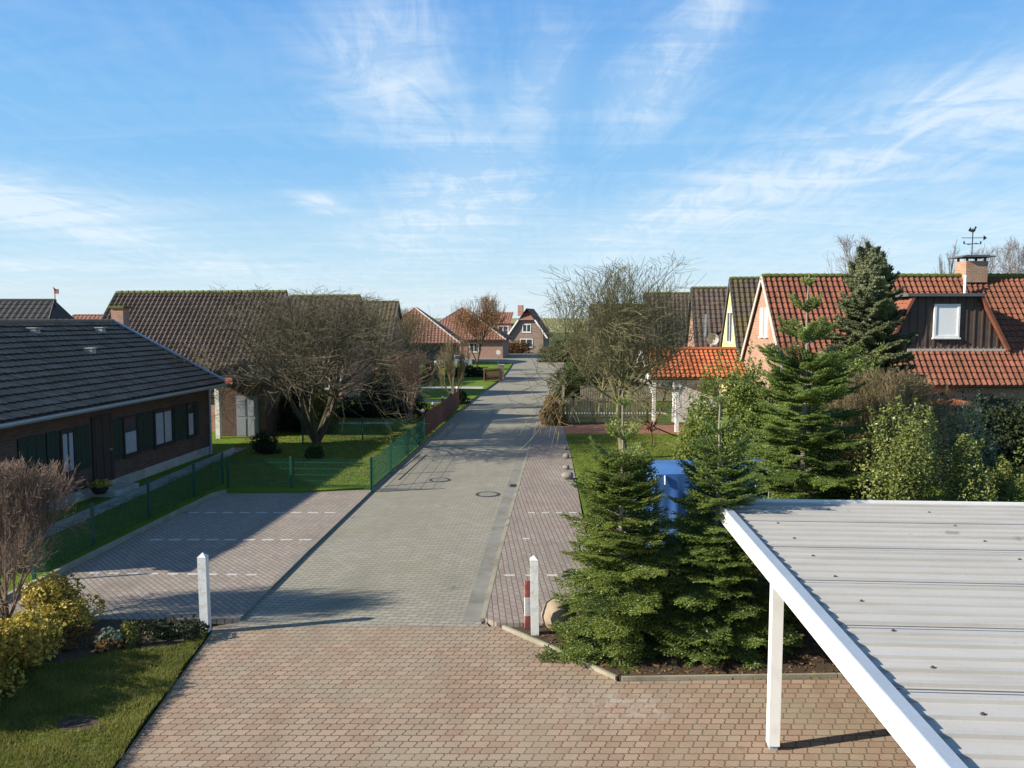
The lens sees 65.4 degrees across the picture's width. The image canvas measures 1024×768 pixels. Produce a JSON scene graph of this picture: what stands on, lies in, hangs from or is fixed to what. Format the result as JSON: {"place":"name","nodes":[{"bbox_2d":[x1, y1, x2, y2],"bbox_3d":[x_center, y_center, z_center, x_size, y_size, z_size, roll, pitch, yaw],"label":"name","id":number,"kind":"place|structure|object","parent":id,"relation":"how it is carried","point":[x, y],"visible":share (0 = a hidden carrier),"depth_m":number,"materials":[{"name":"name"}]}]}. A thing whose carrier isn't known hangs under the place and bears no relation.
{"place":"outdoors","nodes":[
{"label":"outdoors","id":0,"kind":"place"},
{"bbox_2d":[0,631,206,767],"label":"lawn","id":1,"kind":"structure","parent":0,"point":[99,718],"depth_m":11.08,"materials":[{"name":"green plant"}]},
{"bbox_2d":[0,641,28,708],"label":"golden shrub","id":2,"kind":"object","parent":1,"relation":"on","point":[20,676],"visible":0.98,"depth_m":11.72,"materials":[{"name":"yellow plant"}]},
{"bbox_2d":[0,608,74,683],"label":"golden shrub","id":3,"kind":"object","parent":1,"relation":"on","point":[12,632],"visible":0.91,"depth_m":12.33,"materials":[{"name":"yellow plant"}]},
{"bbox_2d":[57,716,103,729],"bbox_3d":[-5.816,4.622,10.817,0.692,0.055,0.368,0,5,0],"label":"stepping stone","id":4,"kind":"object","parent":1,"relation":"on","point":[74,722],"depth_m":10.82,"materials":[{"name":"grey stone"}]},
{"bbox_2d":[20,620,200,666],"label":"garden soil","id":5,"kind":"structure","parent":1,"relation":"on","point":[82,650],"depth_m":13.50,"materials":[{"name":"brown soil"}]},
{"bbox_2d":[10,603,67,654],"bbox_3d":[-7.991,4.064,13.303,1.090,0.849,0.976,0,5,0],"label":"golden shrub","id":6,"kind":"object","parent":5,"relation":"on","point":[49,614],"visible":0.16,"depth_m":13.25,"materials":[{"name":"yellow plant"}]},
{"bbox_2d":[0,453,98,619],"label":"bare shrub","id":7,"kind":"object","parent":5,"relation":"on","point":[19,505],"visible":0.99,"depth_m":14.01,"materials":[{"name":"brown plant"}]},
{"bbox_2d":[19,569,104,635],"bbox_3d":[-7.947,3.858,14.086,1.437,1.035,1.156,0,5,0],"label":"golden shrub","id":8,"kind":"object","parent":5,"relation":"on","point":[64,598],"visible":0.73,"depth_m":13.99,"materials":[{"name":"yellow plant"}]},
{"bbox_2d":[50,619,96,651],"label":"bed plant","id":9,"kind":"object","parent":5,"relation":"on","point":[68,641],"visible":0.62,"depth_m":13.41,"materials":[{"name":"green plant"}]},
{"bbox_2d":[92,627,125,650],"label":"bed plant","id":10,"kind":"object","parent":5,"relation":"on","point":[113,633],"visible":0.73,"depth_m":13.21,"materials":[{"name":"green plant"}]},
{"bbox_2d":[92,632,126,652],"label":"bed plant","id":11,"kind":"object","parent":5,"relation":"on","point":[106,645],"visible":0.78,"depth_m":13.14,"materials":[{"name":"brown plant"}]},
{"bbox_2d":[119,620,142,649],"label":"bed plant","id":12,"kind":"object","parent":5,"relation":"on","point":[130,631],"visible":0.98,"depth_m":13.25,"materials":[{"name":"green plant"}]},
{"bbox_2d":[130,618,172,640],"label":"bed plant","id":13,"kind":"object","parent":5,"relation":"on","point":[151,628],"visible":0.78,"depth_m":13.72,"materials":[{"name":"green plant"}]},
{"bbox_2d":[158,614,210,640],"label":"bed plant","id":14,"kind":"object","parent":5,"relation":"on","point":[174,630],"visible":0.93,"depth_m":13.71,"materials":[{"name":"green plant"}]},
{"bbox_2d":[197,553,211,632],"bbox_3d":[-5.410,3.653,14.014,0.162,1.415,0.153,0,5,0],"label":"wooden post","id":15,"kind":"object","parent":1,"relation":"on","point":[204,587],"visible":0.92,"depth_m":13.95,"materials":[{"name":"white wood"}]},
{"bbox_2d":[9,448,245,551],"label":"path","id":16,"kind":"structure","parent":0,"point":[230,451],"depth_m":24.45,"materials":[{"name":"concrete"}]},
{"bbox_2d":[0,489,369,623],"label":"parking area","id":17,"kind":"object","parent":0,"point":[142,594],"visible":0.7,"depth_m":18.44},
{"bbox_2d":[1,361,511,593],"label":"lawn","id":18,"kind":"structure","parent":0,"point":[223,443],"depth_m":27.78,"materials":[{"name":"green plant"}]},
{"bbox_2d":[0,287,73,318],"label":"house","id":19,"kind":"structure","parent":18,"relation":"on","point":[31,309],"depth_m":51.20,"materials":[{"name":"tile"}]},
{"bbox_2d":[84,479,113,494],"bbox_3d":[-12.422,3.074,24.060,0.740,0.459,0.756,1,5,11],"label":"flower pot","id":20,"kind":"object","parent":18,"relation":"on","point":[97,487],"visible":1,"depth_m":23.91,"materials":[{"name":"black metal"}]},
{"bbox_2d":[0,319,229,521],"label":"bungalow","id":21,"kind":"object","parent":18,"relation":"on","point":[121,406],"visible":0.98,"depth_m":25.95,"materials":[{"name":"tile"}]},
{"bbox_2d":[59,428,78,477],"bbox_3d":[-12.904,1.990,23.198,0.120,1.340,0.754,0,5,4],"label":"window","id":22,"kind":"structure","parent":21,"relation":"in","point":[67,440],"depth_m":23.17,"materials":[{"name":"white glass"}]},
{"bbox_2d":[90,413,114,481],"bbox_3d":[-12.749,2.028,24.922,0.118,2.130,1.094,0,5,4],"label":"door","id":23,"kind":"structure","parent":21,"relation":"in","point":[102,435],"depth_m":24.86,"materials":[{"name":"wood"}]},
{"bbox_2d":[122,414,140,457],"bbox_3d":[-12.652,1.727,26.475,0.120,1.340,0.955,0,5,4],"label":"window","id":24,"kind":"structure","parent":21,"relation":"in","point":[130,434],"depth_m":26.45,"materials":[{"name":"white glass"}]},
{"bbox_2d":[153,407,175,448],"bbox_3d":[-12.487,1.556,28.609,0.120,1.340,1.432,0,5,4],"label":"window","id":25,"kind":"structure","parent":21,"relation":"in","point":[163,419],"depth_m":28.55,"materials":[{"name":"white glass"}]},
{"bbox_2d":[186,402,196,438],"bbox_3d":[-12.331,1.394,30.625,0.120,1.340,0.652,0,5,4],"label":"window","id":26,"kind":"structure","parent":21,"relation":"in","point":[190,410],"depth_m":30.59,"materials":[{"name":"white glass"}]},
{"bbox_2d":[30,452,223,579],"bbox_3d":[-9.844,3.241,21.490,0.206,1.200,9.820,0,5,2],"label":"fence","id":27,"kind":"object","parent":18,"relation":"on","point":[139,507],"visible":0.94,"depth_m":20.90,"materials":[{"name":"green metal"}]},
{"bbox_2d":[101,290,319,431],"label":"house","id":28,"kind":"structure","parent":18,"relation":"on","point":[151,314],"depth_m":41.51,"materials":[{"name":"tile"}]},
{"bbox_2d":[214,370,301,438],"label":"garage","id":29,"kind":"structure","parent":18,"relation":"on","point":[244,425],"depth_m":37.01,"materials":[{"name":"brick"}]},
{"bbox_2d":[236,396,247,436],"bbox_3d":[-12.540,1.518,37.015,0.500,1.950,0.063,0,5,4],"label":"door","id":30,"kind":"structure","parent":29,"relation":"in","point":[241,414],"depth_m":37.00,"materials":[{"name":"grey paint"}]},
{"bbox_2d":[247,396,258,436],"bbox_3d":[-12.011,1.521,36.978,0.500,1.950,0.063,0,5,4],"label":"door","id":31,"kind":"structure","parent":29,"relation":"in","point":[253,428],"depth_m":36.95,"materials":[{"name":"grey paint"}]},
{"bbox_2d":[249,429,281,454],"bbox_3d":[-9.999,2.341,32.363,1.078,1.034,1.128,-4,6,-42],"label":"box ball","id":32,"kind":"object","parent":18,"relation":"on","point":[266,444],"visible":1,"depth_m":32.13,"materials":[{"name":"green plant"}]},
{"bbox_2d":[226,456,370,490],"bbox_3d":[-6.829,2.919,25.630,4.703,1.180,0.133,0,5,2],"label":"fence","id":33,"kind":"object","parent":18,"relation":"on","point":[274,474],"visible":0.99,"depth_m":25.64,"materials":[{"name":"green metal"}]},
{"bbox_2d":[150,283,460,443],"bbox_3d":[-8.593,-0.845,35.023,13.338,7.204,13.816,0,5,0],"label":"bare tree","id":34,"kind":"object","parent":18,"relation":"on","point":[306,332],"visible":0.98,"depth_m":33.01,"materials":[{"name":"brown plant"}]},
{"bbox_2d":[277,388,339,432],"bbox_3d":[-10.315,1.177,39.250,3.209,2.304,2.598,3,5,30],"label":"evergreen bush","id":35,"kind":"object","parent":18,"relation":"on","point":[291,424],"visible":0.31,"depth_m":38.80,"materials":[{"name":"green plant"}]},
{"bbox_2d":[304,445,323,459],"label":"evergreen bush","id":36,"kind":"object","parent":18,"relation":"on","point":[312,452],"visible":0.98,"depth_m":30.95,"materials":[{"name":"green plant"}]},
{"bbox_2d":[303,374,339,433],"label":"thuja bush","id":37,"kind":"object","parent":18,"relation":"on","point":[319,409],"visible":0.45,"depth_m":37.79,"materials":[{"name":"green plant"}]},
{"bbox_2d":[289,294,375,399],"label":"house","id":38,"kind":"structure","parent":18,"relation":"on","point":[356,363],"depth_m":56.95,"materials":[{"name":"red brick"}]},
{"bbox_2d":[223,413,453,485],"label":"grass","id":39,"kind":"structure","parent":18,"relation":"on","point":[360,450],"depth_m":32.14,"materials":[{"name":"green plant"}]},
{"bbox_2d":[302,417,421,443],"bbox_3d":[-6.722,2.114,35.847,5.334,1.150,0.630,-2,5,-19],"label":"fence","id":40,"kind":"object","parent":18,"relation":"on","point":[362,425],"visible":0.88,"depth_m":36.06,"materials":[{"name":"green metal"}]},
{"bbox_2d":[355,338,410,384],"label":"tree","id":41,"kind":"object","parent":18,"relation":"on","point":[384,360],"visible":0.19,"depth_m":49.45,"materials":[{"name":"brown plant"}]},
{"bbox_2d":[335,393,431,417],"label":"evergreen hedge","id":42,"kind":"object","parent":18,"relation":"on","point":[370,409],"visible":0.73,"depth_m":44.20,"materials":[{"name":"green plant"}]},
{"bbox_2d":[359,364,409,412],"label":"evergreen bush","id":43,"kind":"object","parent":18,"relation":"on","point":[372,395],"visible":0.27,"depth_m":45.63,"materials":[{"name":"green plant"}]},
{"bbox_2d":[364,300,406,380],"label":"house","id":44,"kind":"structure","parent":18,"relation":"on","point":[394,304],"depth_m":71.69,"materials":[{"name":"red brick"}]},
{"bbox_2d":[371,418,424,491],"bbox_3d":[-4.225,2.515,30.658,0.104,1.180,10.398,0,5,3],"label":"fence","id":45,"kind":"object","parent":18,"relation":"on","point":[376,473],"visible":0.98,"depth_m":29.57,"materials":[{"name":"green metal"}]},
{"bbox_2d":[383,348,443,420],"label":"bare shrub","id":46,"kind":"object","parent":18,"relation":"on","point":[408,395],"visible":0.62,"depth_m":41.73,"materials":[{"name":"brown plant"}]},
{"bbox_2d":[393,315,436,350],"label":"bare tree","id":47,"kind":"object","parent":18,"relation":"on","point":[407,326],"visible":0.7,"depth_m":70.58,"materials":[{"name":"brown plant"}]},
{"bbox_2d":[403,307,462,364],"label":"house","id":48,"kind":"structure","parent":18,"relation":"on","point":[440,327],"depth_m":96.37,"materials":[{"name":"tile"}]},
{"bbox_2d":[421,386,458,436],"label":"board fence","id":49,"kind":"object","parent":18,"relation":"on","point":[437,415],"visible":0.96,"depth_m":41.08,"materials":[{"name":"brown wood"}]},
{"bbox_2d":[433,337,469,395],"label":"bare shrub","id":50,"kind":"object","parent":18,"relation":"on","point":[448,357],"visible":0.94,"depth_m":48.91,"materials":[{"name":"brown plant"}]},
{"bbox_2d":[444,365,487,376],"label":"evergreen hedge","id":51,"kind":"object","parent":18,"relation":"on","point":[472,371],"visible":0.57,"depth_m":75.71,"materials":[{"name":"green plant"}]},
{"bbox_2d":[446,290,507,369],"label":"bare tree","id":52,"kind":"object","parent":18,"relation":"on","point":[487,305],"visible":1,"depth_m":79.12,"materials":[{"name":"brown plant"}]},
{"bbox_2d":[113,332,587,767],"bbox_3d":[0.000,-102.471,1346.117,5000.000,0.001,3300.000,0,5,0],"label":"ground","id":53,"kind":"structure","parent":0,"point":[550,342],"depth_m":14.19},
{"bbox_2d":[2,490,226,600],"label":"kerb","id":54,"kind":"structure","parent":53,"relation":"on","point":[84,558],"depth_m":19.57,"materials":[{"name":"concrete"}]},
{"bbox_2d":[438,307,512,357],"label":"house","id":55,"kind":"structure","parent":53,"relation":"on","point":[500,343],"depth_m":114.85,"materials":[{"name":"red brick"}]},
{"bbox_2d":[509,340,535,353],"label":"evergreen hedge","id":56,"kind":"object","parent":53,"relation":"on","point":[516,348],"visible":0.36,"depth_m":130.93,"materials":[{"name":"brown plant"}]},
{"bbox_2d":[636,347,745,431],"bbox_3d":[8.991,0.198,40.702,4.979,4.192,4.795,0,5,0],"label":"carport","id":57,"kind":"object","parent":53,"relation":"on","point":[728,353],"visible":0.47,"depth_m":39.74,"materials":[{"name":"orange tile"}]},
{"bbox_2d":[220,353,558,625],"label":"road","id":58,"kind":"structure","parent":0,"point":[410,553],"depth_m":20.32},
{"bbox_2d":[237,363,512,621],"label":"kerb","id":59,"kind":"structure","parent":58,"relation":"on","point":[241,616],"depth_m":20.29,"materials":[{"name":"grey concrete"}]},
{"bbox_2d":[463,405,541,620],"bbox_3d":[0.484,2.870,33.082,0.412,0.025,37.185,0,5,4],"label":"gutter","id":60,"kind":"object","parent":58,"relation":"on","point":[474,609],"visible":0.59,"depth_m":19.67,"materials":[{"name":"grey concrete"}]},
{"bbox_2d":[480,364,558,620],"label":"kerb","id":61,"kind":"structure","parent":58,"relation":"on","point":[487,599],"depth_m":19.72,"materials":[{"name":"concrete"}]},
{"bbox_2d":[434,318,587,331],"bbox_3d":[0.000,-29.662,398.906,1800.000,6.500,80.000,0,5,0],"label":"dike hill","id":62,"kind":"structure","parent":0,"point":[513,320],"depth_m":384.11,"materials":[{"name":"green plant"}]},
{"bbox_2d":[0,0,1023,317],"label":"sky","id":63,"kind":"structure","parent":0,"point":[432,155],"materials":[{"name":"blue"}]},
{"bbox_2d":[115,626,915,767],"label":"forecourt","id":64,"kind":"structure","parent":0,"point":[367,697],"depth_m":11.21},
{"bbox_2d":[502,625,844,681],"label":"kerb","id":65,"kind":"structure","parent":64,"relation":"on","point":[536,641],"depth_m":12.26,"materials":[{"name":"concrete"}]},
{"bbox_2d":[715,498,1023,767],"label":"carport","id":66,"kind":"object","parent":64,"relation":"on","point":[909,615],"visible":0.99,"depth_m":8.89,"materials":[{"name":"white paint"}]},
{"bbox_2d":[482,305,552,352],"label":"house","id":67,"kind":"structure","parent":0,"point":[517,330],"depth_m":136.88,"materials":[{"name":"red brick"}]},
{"bbox_2d":[485,362,591,627],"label":"pavement","id":68,"kind":"structure","parent":0,"point":[544,486],"depth_m":20.57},
{"bbox_2d":[538,393,566,425],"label":"pavement shrub","id":69,"kind":"object","parent":68,"relation":"on","point":[563,418],"visible":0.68,"depth_m":41.22,"materials":[{"name":"brown plant"}]},
{"bbox_2d":[564,362,685,423],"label":"lawn","id":70,"kind":"structure","parent":0,"point":[667,419],"depth_m":47.47,"materials":[{"name":"green plant"}]},
{"bbox_2d":[537,340,588,361],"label":"evergreen hedge","id":71,"kind":"object","parent":70,"relation":"on","point":[553,355],"visible":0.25,"depth_m":103.16,"materials":[{"name":"green plant"}]},
{"bbox_2d":[546,362,605,398],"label":"evergreen bush","id":72,"kind":"object","parent":70,"relation":"on","point":[574,380],"visible":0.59,"depth_m":55.77,"materials":[{"name":"green plant"}]},
{"bbox_2d":[566,397,648,424],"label":"picket fence","id":73,"kind":"object","parent":70,"relation":"on","point":[602,417],"visible":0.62,"depth_m":41.66,"materials":[{"name":"brown wood"}]},
{"bbox_2d":[554,349,669,387],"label":"evergreen hedge","id":74,"kind":"object","parent":70,"relation":"on","point":[617,382],"visible":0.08,"depth_m":63.46,"materials":[{"name":"green plant"}]},
{"bbox_2d":[569,327,655,411],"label":"bare tree","id":75,"kind":"object","parent":70,"relation":"on","point":[603,388],"visible":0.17,"depth_m":47.19,"materials":[{"name":"brown plant"}]},
{"bbox_2d":[580,386,671,400],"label":"board fence","id":76,"kind":"object","parent":70,"relation":"on","point":[582,391],"visible":0.23,"depth_m":53.04,"materials":[{"name":"brown wood"}]},
{"bbox_2d":[642,292,689,346],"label":"house","id":77,"kind":"structure","parent":70,"relation":"on","point":[680,296],"depth_m":71.28,"materials":[{"name":"brown tile"}]},
{"bbox_2d":[684,286,727,393],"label":"house","id":78,"kind":"structure","parent":70,"relation":"on","point":[709,296],"depth_m":57.31,"materials":[{"name":"brown tile"}]},
{"bbox_2d":[719,276,759,397],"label":"house","id":79,"kind":"structure","parent":70,"relation":"on","point":[740,295],"depth_m":48.94,"materials":[{"name":"tile"}]},
{"bbox_2d":[725,312,732,343],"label":"window","id":80,"kind":"structure","parent":79,"relation":"in","point":[729,332],"depth_m":49.81,"materials":[{"name":"white glass"}]},
{"bbox_2d":[822,234,894,273],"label":"birch tree","id":81,"kind":"object","parent":70,"relation":"on","point":[843,243],"visible":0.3,"depth_m":45.72,"materials":[{"name":"brown plant"}]},
{"bbox_2d":[931,239,959,273],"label":"birch tree","id":82,"kind":"object","parent":70,"relation":"on","point":[948,264],"visible":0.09,"depth_m":49.81,"materials":[{"name":"plant"}]},
{"bbox_2d":[979,237,1023,273],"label":"birch tree","id":83,"kind":"object","parent":70,"relation":"on","point":[1017,245],"visible":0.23,"depth_m":48.97,"materials":[{"name":"plant"}]},
{"bbox_2d":[982,237,1023,273],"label":"birch tree","id":84,"kind":"object","parent":70,"relation":"on","point":[1003,266],"visible":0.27,"depth_m":51.53,"materials":[{"name":"plant"}]},
{"bbox_2d":[563,424,712,433],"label":"driveway","id":85,"kind":"structure","parent":0,"point":[587,428],"depth_m":40.07,"materials":[{"name":"grey concrete"}]},
{"bbox_2d":[510,564,840,681],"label":"garden soil","id":86,"kind":"structure","parent":0,"point":[819,667],"depth_m":12.70,"materials":[{"name":"brown soil"}]},
{"bbox_2d":[524,580,530,627],"bbox_3d":[0.289,3.901,14.133,0.130,0.862,0.040,-1,5,-10],"label":"marker post","id":87,"kind":"object","parent":86,"relation":"on","point":[527,610],"visible":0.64,"depth_m":14.12,"materials":[{"name":"red plastic"}]},
{"bbox_2d":[530,556,538,634],"bbox_3d":[0.388,3.666,13.846,0.159,1.415,0.143,0,5,0],"label":"wooden post","id":88,"kind":"object","parent":86,"relation":"on","point":[534,595],"visible":1,"depth_m":13.78,"materials":[{"name":"white wood"}]},
{"bbox_2d":[541,598,575,628],"bbox_3d":[0.829,4.125,14.282,0.538,0.606,0.511,-3,6,-36],"label":"boulder","id":89,"kind":"object","parent":86,"relation":"on","point":[551,612],"visible":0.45,"depth_m":14.11,"materials":[{"name":"stone"}]},
{"bbox_2d":[535,390,703,674],"bbox_3d":[1.790,2.370,13.427,3.057,4.553,2.916,0,5,0],"label":"fir tree","id":90,"kind":"object","parent":86,"relation":"on","point":[636,562],"visible":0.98,"depth_m":13.01,"materials":[{"name":"green plant"}]},
{"bbox_2d":[536,608,838,673],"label":"leaf litter","id":91,"kind":"object","parent":86,"relation":"on","point":[654,665],"visible":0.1,"depth_m":12.68,"materials":[{"name":"brown plant"}]},
{"bbox_2d":[642,389,804,669],"bbox_3d":[3.493,2.291,13.339,2.794,4.423,2.603,0,5,0],"label":"fir tree","id":92,"kind":"object","parent":86,"relation":"on","point":[718,565],"visible":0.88,"depth_m":12.95,"materials":[{"name":"green plant"}]},
{"bbox_2d":[722,492,804,629],"bbox_3d":[4.907,3.178,14.907,2.474,2.400,2.090,0,5,0],"label":"fir tree","id":93,"kind":"object","parent":86,"relation":"on","point":[764,579],"visible":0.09,"depth_m":14.37,"materials":[{"name":"green plant"}]},
{"bbox_2d":[735,274,883,499],"bbox_3d":[6.333,0.892,17.449,3.742,6.552,4.218,3,5,31],"label":"fir tree","id":94,"kind":"object","parent":86,"relation":"on","point":[783,443],"visible":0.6,"depth_m":16.93,"materials":[{"name":"green plant"}]},
{"bbox_2d":[850,388,1006,501],"bbox_3d":[7.917,2.194,15.531,3.176,4.111,2.528,-2,5,-20],"label":"ivy bush","id":95,"kind":"object","parent":86,"relation":"on","point":[906,467],"visible":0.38,"depth_m":15.13,"materials":[{"name":"green plant"}]},
{"bbox_2d":[978,437,1023,501],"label":"ivy bush","id":96,"kind":"object","parent":86,"relation":"on","point":[1007,492],"visible":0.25,"depth_m":15.88,"materials":[{"name":"green plant"}]},
{"bbox_2d":[565,433,1023,554],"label":"lawn","id":97,"kind":"structure","parent":0,"point":[590,460],"depth_m":33.03,"materials":[{"name":"green plant"}]},
{"bbox_2d":[498,252,726,451],"bbox_3d":[4.219,-1.048,30.992,7.421,8.310,8.103,3,5,33],"label":"bare tree","id":98,"kind":"object","parent":97,"relation":"on","point":[633,313],"visible":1,"depth_m":30.21,"materials":[{"name":"brown plant"}]},
{"bbox_2d":[642,390,682,450],"bbox_3d":[6.761,1.482,33.499,3.000,2.644,0.494,-3,5,-29],"label":"garden ornament","id":99,"kind":"object","parent":97,"relation":"on","point":[651,425],"visible":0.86,"depth_m":33.02,"materials":[{"name":"metal"}]},
{"bbox_2d":[635,458,786,547],"bbox_3d":[4.638,2.896,18.962,3.340,2.092,1.981,-1,5,-8],"label":"covered woodpile","id":100,"kind":"object","parent":97,"relation":"on","point":[673,484],"visible":0.15,"depth_m":17.90,"materials":[{"name":"blue plastic"}]},
{"bbox_2d":[670,339,789,468],"bbox_3d":[6.089,1.288,21.718,3.581,4.982,3.330,0,5,0],"label":"privet bush","id":101,"kind":"object","parent":97,"relation":"on","point":[742,401],"visible":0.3,"depth_m":21.44,"materials":[{"name":"green plant"}]},
{"bbox_2d":[794,404,885,499],"bbox_3d":[8.025,2.184,19.638,2.389,3.482,2.263,0,5,0],"label":"evergreen bush","id":102,"kind":"object","parent":97,"relation":"on","point":[843,490],"visible":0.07,"depth_m":19.30,"materials":[{"name":"green plant"}]},
{"bbox_2d":[768,341,927,499],"bbox_3d":[8.633,1.324,21.290,4.255,4.962,3.136,0,5,0],"label":"privet bush","id":103,"kind":"object","parent":97,"relation":"on","point":[861,364],"visible":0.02,"depth_m":21.15,"materials":[{"name":"green plant"}]},
{"bbox_2d":[819,240,930,477],"bbox_3d":[12.950,-0.527,28.712,4.740,9.264,4.602,2,5,26],"label":"spruce tree","id":104,"kind":"object","parent":97,"relation":"on","point":[873,320],"visible":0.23,"depth_m":27.95,"materials":[{"name":"green plant"}]},
{"bbox_2d":[820,363,973,499],"bbox_3d":[9.342,1.638,19.722,3.497,4.308,3.926,0,5,0],"label":"bare shrub","id":105,"kind":"object","parent":97,"relation":"on","point":[882,390],"visible":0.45,"depth_m":19.13,"materials":[{"name":"brown plant"}]},
{"bbox_2d":[923,390,1005,500],"bbox_3d":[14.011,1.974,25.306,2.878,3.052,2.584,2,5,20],"label":"evergreen bush","id":106,"kind":"object","parent":97,"relation":"on","point":[985,436],"visible":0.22,"depth_m":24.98,"materials":[{"name":"green plant"}]},
{"bbox_2d":[931,386,1023,484],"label":"evergreen hedge","id":107,"kind":"object","parent":97,"relation":"on","point":[1009,428],"visible":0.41,"depth_m":26.89,"materials":[{"name":"green plant"}]},
{"bbox_2d":[740,226,1023,427],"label":"house","id":108,"kind":"structure","parent":0,"point":[966,319],"depth_m":34.11,"materials":[{"name":"tile"}]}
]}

